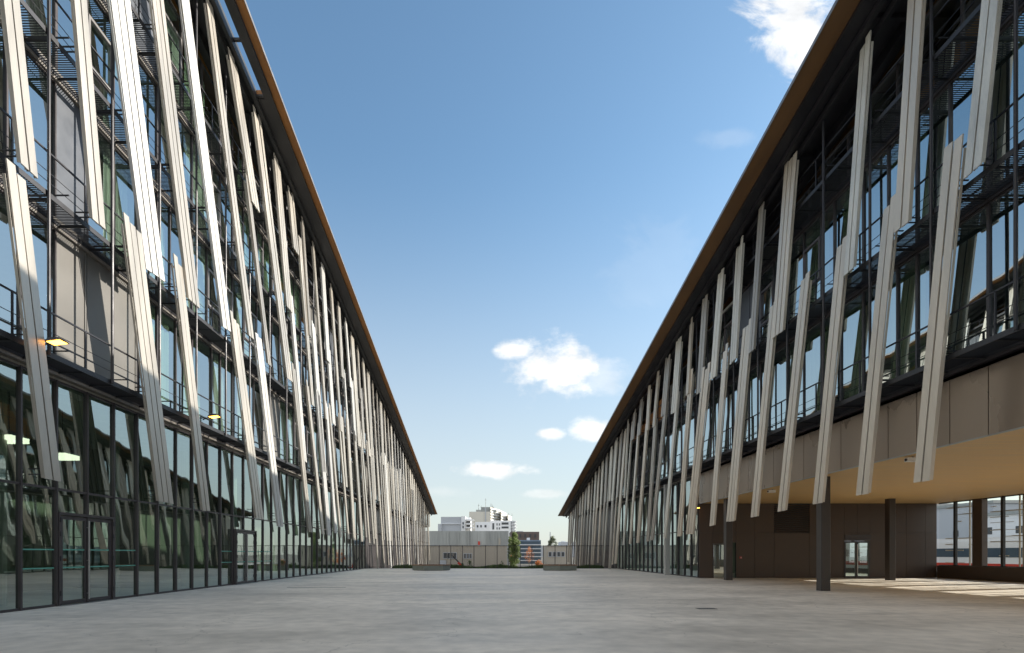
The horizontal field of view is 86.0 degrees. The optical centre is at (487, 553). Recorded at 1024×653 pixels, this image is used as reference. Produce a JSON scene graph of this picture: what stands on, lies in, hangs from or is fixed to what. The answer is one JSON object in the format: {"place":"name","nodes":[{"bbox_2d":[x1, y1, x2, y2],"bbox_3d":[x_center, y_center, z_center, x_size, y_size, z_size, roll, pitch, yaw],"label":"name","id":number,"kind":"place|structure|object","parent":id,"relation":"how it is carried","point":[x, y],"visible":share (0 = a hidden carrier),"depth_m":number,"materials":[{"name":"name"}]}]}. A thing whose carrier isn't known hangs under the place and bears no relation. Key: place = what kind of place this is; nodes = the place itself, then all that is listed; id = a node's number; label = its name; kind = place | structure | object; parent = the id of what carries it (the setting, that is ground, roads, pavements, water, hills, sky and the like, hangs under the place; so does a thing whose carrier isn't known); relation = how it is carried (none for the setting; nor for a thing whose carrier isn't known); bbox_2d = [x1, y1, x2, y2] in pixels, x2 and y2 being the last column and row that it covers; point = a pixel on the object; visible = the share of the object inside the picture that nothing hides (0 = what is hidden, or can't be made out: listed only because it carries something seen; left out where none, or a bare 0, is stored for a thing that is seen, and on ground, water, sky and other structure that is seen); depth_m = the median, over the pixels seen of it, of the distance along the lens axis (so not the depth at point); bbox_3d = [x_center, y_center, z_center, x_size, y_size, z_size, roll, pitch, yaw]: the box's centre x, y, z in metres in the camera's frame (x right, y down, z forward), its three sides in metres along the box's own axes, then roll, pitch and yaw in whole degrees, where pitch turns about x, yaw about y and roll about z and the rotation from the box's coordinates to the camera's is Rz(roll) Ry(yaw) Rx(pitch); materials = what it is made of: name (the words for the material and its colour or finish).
{"place":"outdoors","nodes":[
{"label":"outdoors","id":0,"kind":"place"},
{"bbox_2d":[438,516,473,530],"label":"apartment building","id":1,"kind":"structure","parent":0,"point":[463,523],"depth_m":260.00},
{"bbox_2d":[424,545,506,566],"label":"shed building","id":2,"kind":"structure","parent":0,"point":[473,553],"depth_m":118.00,"materials":[{"name":"metal"}]},
{"bbox_2d":[424,531,508,564],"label":"concrete building","id":3,"kind":"structure","parent":0,"point":[468,537],"depth_m":140.00,"materials":[{"name":"grey concrete"}]},
{"bbox_2d":[469,498,511,530],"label":"tower block","id":4,"kind":"structure","parent":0,"point":[487,514],"depth_m":332.36,"materials":[{"name":"grey concrete"}]},
{"bbox_2d":[475,521,516,532],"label":"apartment building","id":5,"kind":"structure","parent":0,"point":[509,526],"depth_m":289.00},
{"bbox_2d":[0,568,1023,652],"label":"plaza deck","id":6,"kind":"structure","parent":0,"point":[490,610],"depth_m":13.32,"materials":[{"name":"concrete"}]},
{"bbox_2d":[0,0,436,612],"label":"office building","id":7,"kind":"structure","parent":6,"relation":"on","point":[316,468],"depth_m":22.36,"materials":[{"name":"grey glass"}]},
{"bbox_2d":[4,392,30,443],"bbox_3d":[-13.875,-3.975,15.900,0.690,1.450,0.680,0,0,0],"label":"pendant lamp","id":8,"kind":"object","parent":7,"relation":"hanging from","point":[9,436],"visible":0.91,"depth_m":15.90,"materials":[{"name":"metal"}]},
{"bbox_2d":[0,188,56,354],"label":"window","id":9,"kind":"structure","parent":7,"relation":"in","point":[54,232],"depth_m":15.55,"materials":[{"name":"black metal"}]},
{"bbox_2d":[0,21,56,215],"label":"window","id":10,"kind":"structure","parent":7,"relation":"in","point":[5,78],"depth_m":15.04,"materials":[{"name":"glass"}]},
{"bbox_2d":[52,0,56,68],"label":"window","id":11,"kind":"structure","parent":7,"relation":"in","point":[54,5],"depth_m":15.55,"materials":[{"name":"glass"}]},
{"bbox_2d":[45,337,68,345],"bbox_3d":[-11.088,-5.363,13.950,0.676,0.234,0.340,0,0,0],"label":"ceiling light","id":12,"kind":"object","parent":7,"relation":"attached to","point":[55,341],"visible":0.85,"depth_m":13.90,"materials":[{"name":"metal"}]},
{"bbox_2d":[58,410,80,460],"bbox_3d":[-13.875,-3.900,17.900,0.690,1.600,0.680,0,0,0],"label":"pendant lamp","id":13,"kind":"object","parent":7,"relation":"hanging from","point":[66,456],"visible":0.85,"depth_m":17.89,"materials":[{"name":"metal"}]},
{"bbox_2d":[57,0,110,128],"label":"window","id":14,"kind":"structure","parent":7,"relation":"in","point":[90,19],"depth_m":17.39,"materials":[{"name":"glass"}]},
{"bbox_2d":[58,512,115,605],"bbox_3d":[-12.270,0.148,16.800,0.260,2.697,2.340,0,0,0],"label":"door","id":15,"kind":"structure","parent":7,"relation":"in","point":[67,516],"depth_m":16.75,"materials":[{"name":"black metal"}]},
{"bbox_2d":[86,127,110,256],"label":"window","id":16,"kind":"structure","parent":7,"relation":"in","point":[106,139],"depth_m":17.72,"materials":[{"name":"glass"}]},
{"bbox_2d":[103,30,118,138],"bbox_3d":[-12.648,-15.540,18.484,0.120,3.540,0.768,0,0,0],"label":"curtain","id":17,"kind":"object","parent":7,"relation":"hanging from","point":[106,59],"visible":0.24,"depth_m":18.35,"materials":[{"name":"fabric"}]},
{"bbox_2d":[103,151,127,263],"bbox_3d":[-12.646,-11.440,19.009,0.118,3.740,1.818,0,0,0],"label":"curtain","id":18,"kind":"object","parent":7,"relation":"hanging from","point":[121,191],"visible":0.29,"depth_m":18.67,"materials":[{"name":"fabric"}]},
{"bbox_2d":[114,146,157,292],"bbox_3d":[-12.300,-11.465,19.200,0.100,3.890,2.400,0,0,0],"label":"window","id":19,"kind":"structure","parent":7,"relation":"in","point":[115,149],"depth_m":18.67,"materials":[{"name":"glass"}]},
{"bbox_2d":[114,34,157,179],"bbox_3d":[-12.300,-15.565,19.200,0.100,3.690,2.400,0,0,0],"label":"window","id":20,"kind":"structure","parent":7,"relation":"in","point":[156,86],"depth_m":20.36,"materials":[{"name":"glass"}]},
{"bbox_2d":[137,300,157,390],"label":"window","id":21,"kind":"structure","parent":7,"relation":"in","point":[156,307],"depth_m":20.36,"materials":[{"name":"black metal"}]},
{"bbox_2d":[150,211,164,292],"bbox_3d":[-12.650,-11.440,20.995,0.133,3.740,0.990,0,0,0],"label":"curtain","id":22,"kind":"object","parent":7,"relation":"hanging from","point":[162,236],"visible":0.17,"depth_m":21.46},
{"bbox_2d":[151,312,168,406],"bbox_3d":[-12.655,-7.265,21.145,0.115,3.690,1.290,0,0,0],"label":"curtain","id":23,"kind":"object","parent":7,"relation":"hanging from","point":[164,354],"visible":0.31,"depth_m":21.54,"materials":[{"name":"fabric"}]},
{"bbox_2d":[157,0,192,123],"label":"window","id":24,"kind":"structure","parent":7,"relation":"in","point":[173,21],"depth_m":21.70,"materials":[{"name":"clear glass"}]},
{"bbox_2d":[161,309,192,410],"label":"window","id":25,"kind":"structure","parent":7,"relation":"in","point":[175,322],"depth_m":21.57,"materials":[{"name":"black metal"}]},
{"bbox_2d":[161,197,192,309],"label":"window","id":26,"kind":"structure","parent":7,"relation":"in","point":[170,209],"depth_m":21.17,"materials":[{"name":"glass"}]},
{"bbox_2d":[163,98,192,222],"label":"window","id":27,"kind":"structure","parent":7,"relation":"in","point":[191,136],"depth_m":22.75,"materials":[{"name":"glass"}]},
{"bbox_2d":[183,343,199,417],"bbox_3d":[-12.649,-7.265,23.472,0.124,3.690,1.145,0,0,0],"label":"curtain","id":28,"kind":"object","parent":7,"relation":"hanging from","point":[185,403],"visible":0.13,"depth_m":23.71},
{"bbox_2d":[184,140,207,236],"bbox_3d":[-12.647,-15.540,23.800,0.130,3.540,1.800,0,0,0],"label":"curtain","id":29,"kind":"object","parent":7,"relation":"hanging from","point":[187,173],"visible":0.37,"depth_m":23.67,"materials":[{"name":"fabric"}]},
{"bbox_2d":[184,244,208,323],"bbox_3d":[-12.643,-11.440,23.906,0.125,3.740,2.012,0,0,0],"label":"curtain","id":30,"kind":"object","parent":7,"relation":"hanging from","point":[201,272],"visible":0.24,"depth_m":24.26,"materials":[{"name":"fabric"}]},
{"bbox_2d":[193,333,220,430],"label":"window","id":31,"kind":"structure","parent":7,"relation":"in","point":[210,348],"depth_m":24.45,"materials":[{"name":"black metal"}]},
{"bbox_2d":[193,232,220,332],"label":"window","id":32,"kind":"structure","parent":7,"relation":"in","point":[207,270],"depth_m":24.00,"materials":[{"name":"black metal"}]},
{"bbox_2d":[193,137,220,246],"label":"window","id":33,"kind":"structure","parent":7,"relation":"in","point":[216,177],"depth_m":25.00,"materials":[{"name":"black glass"}]},
{"bbox_2d":[193,56,220,161],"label":"window","id":34,"kind":"structure","parent":7,"relation":"in","point":[205,80],"depth_m":24.19,"materials":[{"name":"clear glass"}]},
{"bbox_2d":[213,357,223,430],"bbox_3d":[-12.647,-7.265,25.775,0.124,3.690,0.950,0,0,0],"label":"curtain","id":35,"kind":"object","parent":7,"relation":"hanging from","point":[215,385],"visible":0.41,"depth_m":25.69,"materials":[{"name":"fabric"}]},
{"bbox_2d":[221,354,243,440],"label":"window","id":36,"kind":"structure","parent":7,"relation":"in","point":[228,360],"depth_m":26.37,"materials":[{"name":"black metal"}]},
{"bbox_2d":[221,176,243,269],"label":"window","id":37,"kind":"structure","parent":7,"relation":"in","point":[240,208],"depth_m":26.16,"materials":[{"name":"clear glass"}]},
{"bbox_2d":[221,114,243,195],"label":"window","id":38,"kind":"structure","parent":7,"relation":"in","point":[234,133],"depth_m":26.79,"materials":[{"name":"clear glass"}]},
{"bbox_2d":[223,265,243,351],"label":"window","id":39,"kind":"structure","parent":7,"relation":"in","point":[234,294],"depth_m":26.88,"materials":[{"name":"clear glass"}]},
{"bbox_2d":[237,375,244,439],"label":"curtain","id":40,"kind":"object","parent":7,"relation":"hanging from","point":[240,421],"visible":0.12,"depth_m":27.96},
{"bbox_2d":[234,529,256,584],"bbox_3d":[-12.170,0.148,27.600,0.300,2.697,2.340,0,0,0],"label":"door","id":41,"kind":"structure","parent":7,"relation":"in","point":[254,533],"depth_m":27.55,"materials":[{"name":"black glass"}]},
{"bbox_2d":[244,293,262,361],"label":"window","id":42,"kind":"structure","parent":7,"relation":"in","point":[255,311],"depth_m":28.92,"materials":[{"name":"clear glass"}]},
{"bbox_2d":[244,209,262,294],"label":"window","id":43,"kind":"structure","parent":7,"relation":"in","point":[259,237],"depth_m":28.72,"materials":[{"name":"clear glass"}]},
{"bbox_2d":[244,163,262,224],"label":"window","id":44,"kind":"structure","parent":7,"relation":"in","point":[256,181],"depth_m":29.34,"materials":[{"name":"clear glass"}]},
{"bbox_2d":[245,372,262,448],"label":"window","id":45,"kind":"structure","parent":7,"relation":"in","point":[256,408],"depth_m":29.22,"materials":[{"name":"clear glass"}]},
{"bbox_2d":[263,311,279,381],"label":"window","id":46,"kind":"structure","parent":7,"relation":"in","point":[274,327],"depth_m":31.55,"materials":[{"name":"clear glass"}]},
{"bbox_2d":[263,236,279,300],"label":"window","id":47,"kind":"structure","parent":7,"relation":"in","point":[265,244],"depth_m":30.67,"materials":[{"name":"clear glass"}]},
{"bbox_2d":[280,398,293,463],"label":"window","id":48,"kind":"structure","parent":7,"relation":"in","point":[290,411],"depth_m":33.62,"materials":[{"name":"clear glass"}]},
{"bbox_2d":[280,335,293,391],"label":"window","id":49,"kind":"structure","parent":7,"relation":"in","point":[282,371],"depth_m":33.26,"materials":[{"name":"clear glass"}]},
{"bbox_2d":[280,260,293,317],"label":"window","id":50,"kind":"structure","parent":7,"relation":"in","point":[281,276],"depth_m":33.42,"materials":[{"name":"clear glass"}]},
{"bbox_2d":[294,280,304,344],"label":"window","id":51,"kind":"structure","parent":7,"relation":"in","point":[296,288],"depth_m":35.53,"materials":[{"name":"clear glass"}]},
{"bbox_2d":[294,411,306,469],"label":"window","id":52,"kind":"structure","parent":7,"relation":"in","point":[296,452],"depth_m":35.53,"materials":[{"name":"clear glass"}]},
{"bbox_2d":[297,346,306,404],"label":"window","id":53,"kind":"structure","parent":7,"relation":"in","point":[304,358],"depth_m":36.70,"materials":[{"name":"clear glass"}]},
{"bbox_2d":[307,419,317,472],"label":"window","id":54,"kind":"structure","parent":7,"relation":"in","point":[309,449],"depth_m":38.16,"materials":[{"name":"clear glass"}]},
{"bbox_2d":[317,317,326,368],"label":"window","id":55,"kind":"structure","parent":7,"relation":"in","point":[321,321],"depth_m":40.91,"materials":[{"name":"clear glass"}]},
{"bbox_2d":[318,431,326,477],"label":"window","id":56,"kind":"structure","parent":7,"relation":"in","point":[320,474],"depth_m":41.53,"materials":[{"name":"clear glass"}]},
{"bbox_2d":[319,370,326,417],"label":"window","id":57,"kind":"structure","parent":7,"relation":"in","point":[320,381],"depth_m":40.93,"materials":[{"name":"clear glass"}]},
{"bbox_2d":[327,379,335,426],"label":"window","id":58,"kind":"structure","parent":7,"relation":"in","point":[328,399],"depth_m":44.03,"materials":[{"name":"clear glass"}]},
{"bbox_2d":[336,441,341,483],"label":"window","id":59,"kind":"structure","parent":7,"relation":"in","point":[338,462],"depth_m":45.34,"materials":[{"name":"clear glass"}]},
{"bbox_2d":[351,452,356,490],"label":"window","id":60,"kind":"structure","parent":7,"relation":"in","point":[352,454],"depth_m":50.44,"materials":[{"name":"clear glass"}]},
{"bbox_2d":[412,564,450,570],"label":"bench","id":61,"kind":"object","parent":6,"relation":"on","point":[430,567],"visible":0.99,"depth_m":48.82,"materials":[{"name":"concrete"}]},
{"bbox_2d":[543,564,576,570],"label":"bench","id":62,"kind":"object","parent":6,"relation":"on","point":[559,567],"visible":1,"depth_m":48.85,"materials":[{"name":"concrete"}]},
{"bbox_2d":[558,0,1023,590],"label":"office building","id":63,"kind":"structure","parent":6,"relation":"on","point":[838,338],"depth_m":20.47,"materials":[{"name":"grey glass"}]},
{"bbox_2d":[630,450,636,490],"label":"window","id":64,"kind":"structure","parent":63,"relation":"in","point":[634,452],"depth_m":49.43,"materials":[{"name":"clear glass"}]},
{"bbox_2d":[637,444,644,488],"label":"window","id":65,"kind":"structure","parent":63,"relation":"in","point":[641,447],"depth_m":47.18,"materials":[{"name":"clear glass"}]},
{"bbox_2d":[645,438,653,483],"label":"window","id":66,"kind":"structure","parent":63,"relation":"in","point":[650,441],"depth_m":44.55,"materials":[{"name":"clear glass"}]},
{"bbox_2d":[654,432,663,480],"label":"window","id":67,"kind":"structure","parent":63,"relation":"in","point":[662,472],"depth_m":41.96,"materials":[{"name":"clear glass"}]},
{"bbox_2d":[664,424,674,476],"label":"window","id":68,"kind":"structure","parent":63,"relation":"in","point":[666,445],"depth_m":39.97,"materials":[{"name":"clear glass"}]},
{"bbox_2d":[675,415,686,470],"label":"window","id":69,"kind":"structure","parent":63,"relation":"in","point":[678,435],"depth_m":37.61,"materials":[{"name":"clear glass"}]},
{"bbox_2d":[678,364,686,404],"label":"window","id":70,"kind":"structure","parent":63,"relation":"in","point":[685,367],"depth_m":36.67,"materials":[{"name":"clear glass"}]},
{"bbox_2d":[687,346,698,404],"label":"window","id":71,"kind":"structure","parent":63,"relation":"in","point":[693,365],"depth_m":34.87,"materials":[{"name":"clear glass"}]},
{"bbox_2d":[687,404,701,464],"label":"window","id":72,"kind":"structure","parent":63,"relation":"in","point":[693,416],"depth_m":35.21,"materials":[{"name":"clear glass"}]},
{"bbox_2d":[702,393,717,460],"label":"window","id":73,"kind":"structure","parent":63,"relation":"in","point":[709,423],"depth_m":32.26,"materials":[{"name":"clear glass"}]},
{"bbox_2d":[703,326,717,385],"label":"window","id":74,"kind":"structure","parent":63,"relation":"in","point":[709,342],"depth_m":32.54,"materials":[{"name":"clear glass"}]},
{"bbox_2d":[713,544,723,577],"bbox_3d":[14.375,0.433,34.030,0.750,2.126,0.100,0,0,0],"label":"door","id":75,"kind":"structure","parent":63,"relation":"in","point":[718,549],"depth_m":34.03,"materials":[{"name":"clear glass"}]},
{"bbox_2d":[718,379,736,449],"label":"window","id":76,"kind":"structure","parent":63,"relation":"in","point":[728,418],"depth_m":29.96,"materials":[{"name":"clear glass"}]},
{"bbox_2d":[718,304,737,374],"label":"window","id":77,"kind":"structure","parent":63,"relation":"in","point":[726,327],"depth_m":30.28,"materials":[{"name":"clear glass"}]},
{"bbox_2d":[737,363,759,443],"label":"window","id":78,"kind":"structure","parent":63,"relation":"in","point":[751,408],"depth_m":27.35,"materials":[{"name":"clear glass"}]},
{"bbox_2d":[760,258,777,341],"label":"window","id":79,"kind":"structure","parent":63,"relation":"in","point":[768,277],"depth_m":25.87,"materials":[{"name":"clear glass"}]},
{"bbox_2d":[760,345,785,432],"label":"window","id":80,"kind":"structure","parent":63,"relation":"in","point":[778,389],"depth_m":24.91,"materials":[{"name":"clear glass"}]},
{"bbox_2d":[788,320,820,419],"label":"window","id":81,"kind":"structure","parent":63,"relation":"in","point":[811,372],"depth_m":22.43,"materials":[{"name":"clear glass"}]},
{"bbox_2d":[788,214,820,319],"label":"window","id":82,"kind":"structure","parent":63,"relation":"in","point":[806,249],"depth_m":22.69,"materials":[{"name":"clear glass"}]},
{"bbox_2d":[792,176,820,232],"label":"window","id":83,"kind":"structure","parent":63,"relation":"in","point":[796,220],"depth_m":22.59,"materials":[{"name":"black glass"}]},
{"bbox_2d":[821,291,862,408],"bbox_3d":[13.200,-7.290,20.400,0.100,3.840,2.400,0,0,0],"label":"window","id":84,"kind":"structure","parent":63,"relation":"in","point":[851,347],"depth_m":19.96,"materials":[{"name":"clear glass"}]},
{"bbox_2d":[821,182,862,295],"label":"window","id":85,"kind":"structure","parent":63,"relation":"in","point":[836,214],"depth_m":20.77,"materials":[{"name":"clear glass"}]},
{"bbox_2d":[821,125,862,200],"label":"window","id":86,"kind":"structure","parent":63,"relation":"in","point":[851,136],"depth_m":20.53,"materials":[{"name":"black glass"}]},
{"bbox_2d":[844,535,870,577],"bbox_3d":[22.975,0.158,33.991,1.650,2.676,0.218,0,0,0],"label":"door","id":87,"kind":"structure","parent":63,"relation":"in","point":[856,553],"depth_m":34.03,"materials":[{"name":"clear glass"}]},
{"bbox_2d":[864,46,912,155],"bbox_3d":[13.200,-14.738,18.000,0.100,2.035,2.400,0,0,0],"label":"window","id":88,"kind":"structure","parent":63,"relation":"in","point":[897,70],"depth_m":18.07,"materials":[{"name":"black glass"}]},
{"bbox_2d":[863,254,915,390],"bbox_3d":[13.200,-7.290,18.000,0.100,3.840,2.400,0,0,0],"label":"window","id":89,"kind":"structure","parent":63,"relation":"in","point":[902,314],"depth_m":17.55,"materials":[{"name":"clear glass"}]},
{"bbox_2d":[863,133,915,273],"bbox_3d":[13.200,-11.465,18.000,0.100,3.890,2.400,0,0,0],"label":"window","id":90,"kind":"structure","parent":63,"relation":"in","point":[884,167],"depth_m":18.39,"materials":[{"name":"clear glass"}]},
{"bbox_2d":[919,0,981,99],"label":"window","id":91,"kind":"structure","parent":63,"relation":"in","point":[953,5],"depth_m":15.72,"materials":[{"name":"black glass"}]},
{"bbox_2d":[916,204,987,366],"bbox_3d":[13.200,-7.290,15.600,0.100,3.840,2.400,0,0,0],"label":"window","id":92,"kind":"structure","parent":63,"relation":"in","point":[970,279],"depth_m":15.15,"materials":[{"name":"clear glass"}]},
{"bbox_2d":[916,56,987,238],"bbox_3d":[13.200,-11.465,15.600,0.100,3.890,2.400,0,0,0],"label":"window","id":93,"kind":"structure","parent":63,"relation":"in","point":[952,106],"depth_m":15.89,"materials":[{"name":"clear glass"}]},
{"bbox_2d":[939,500,971,565],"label":"passage window","id":94,"kind":"structure","parent":63,"relation":"in","point":[955,538],"depth_m":32.66,"materials":[{"name":"black glass"}]},
{"bbox_2d":[983,494,1023,567],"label":"passage window","id":95,"kind":"structure","parent":63,"relation":"in","point":[1003,516],"depth_m":29.64,"materials":[{"name":"black glass"}]},
{"bbox_2d":[988,178,1023,336],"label":"window","id":96,"kind":"structure","parent":63,"relation":"in","point":[1000,210],"depth_m":13.98,"materials":[{"name":"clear glass"}]},
{"bbox_2d":[988,7,1023,188],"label":"window","id":97,"kind":"structure","parent":63,"relation":"in","point":[1002,97],"depth_m":13.93,"materials":[{"name":"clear glass"}]},
{"bbox_2d":[509,531,538,557],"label":"brick building","id":98,"kind":"structure","parent":0,"point":[522,535],"depth_m":210.00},
{"bbox_2d":[516,557,574,566],"bbox_3d":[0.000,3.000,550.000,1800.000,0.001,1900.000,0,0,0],"label":"ground","id":99,"kind":"structure","parent":0,"point":[526,565],"depth_m":153.90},
{"bbox_2d":[510,532,520,565],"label":"poplar tree","id":100,"kind":"object","parent":99,"relation":"on","point":[515,543],"visible":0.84,"depth_m":94.59,"materials":[{"name":"green plant"}]},
{"bbox_2d":[519,538,540,563],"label":"glass building","id":101,"kind":"structure","parent":99,"relation":"on","point":[534,545],"depth_m":164.86,"materials":[{"name":"blue paint"}]},
{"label":"retaining kerb","id":102,"kind":"structure","parent":99,"relation":"on","visible":0},
{"bbox_2d":[369,545,605,567],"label":"fence","id":103,"kind":"object","parent":102,"relation":"on","point":[487,556],"visible":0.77,"depth_m":56.29,"materials":[{"name":"metal"}]},
{"bbox_2d":[544,545,571,563],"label":"site building","id":104,"kind":"structure","parent":0,"point":[553,554],"depth_m":135.00,"materials":[{"name":"metal"}]},
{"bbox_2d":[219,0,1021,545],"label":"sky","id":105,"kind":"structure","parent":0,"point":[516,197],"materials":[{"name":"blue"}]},
{"bbox_2d":[937,500,1021,538],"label":"warehouse","id":106,"kind":"structure","parent":0,"point":[944,522],"depth_m":98.40,"materials":[{"name":"metal"}]},
{"bbox_2d":[971,510,1021,536],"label":"warehouse","id":107,"kind":"structure","parent":0,"point":[1013,516],"depth_m":84.41,"materials":[{"name":"metal"}]},
{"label":"verge ground","id":108,"kind":"structure","parent":0,"visible":0},
{"bbox_2d":[392,564,602,567],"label":"verge grass","id":109,"kind":"structure","parent":108,"relation":"on","point":[505,566],"depth_m":56.46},
{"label":"railway track","id":110,"kind":"object","parent":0,"visible":0},
{"bbox_2d":[937,536,1021,566],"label":"train","id":111,"kind":"object","parent":110,"relation":"on","point":[994,553],"visible":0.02,"depth_m":47.59,"materials":[{"name":"paint"}]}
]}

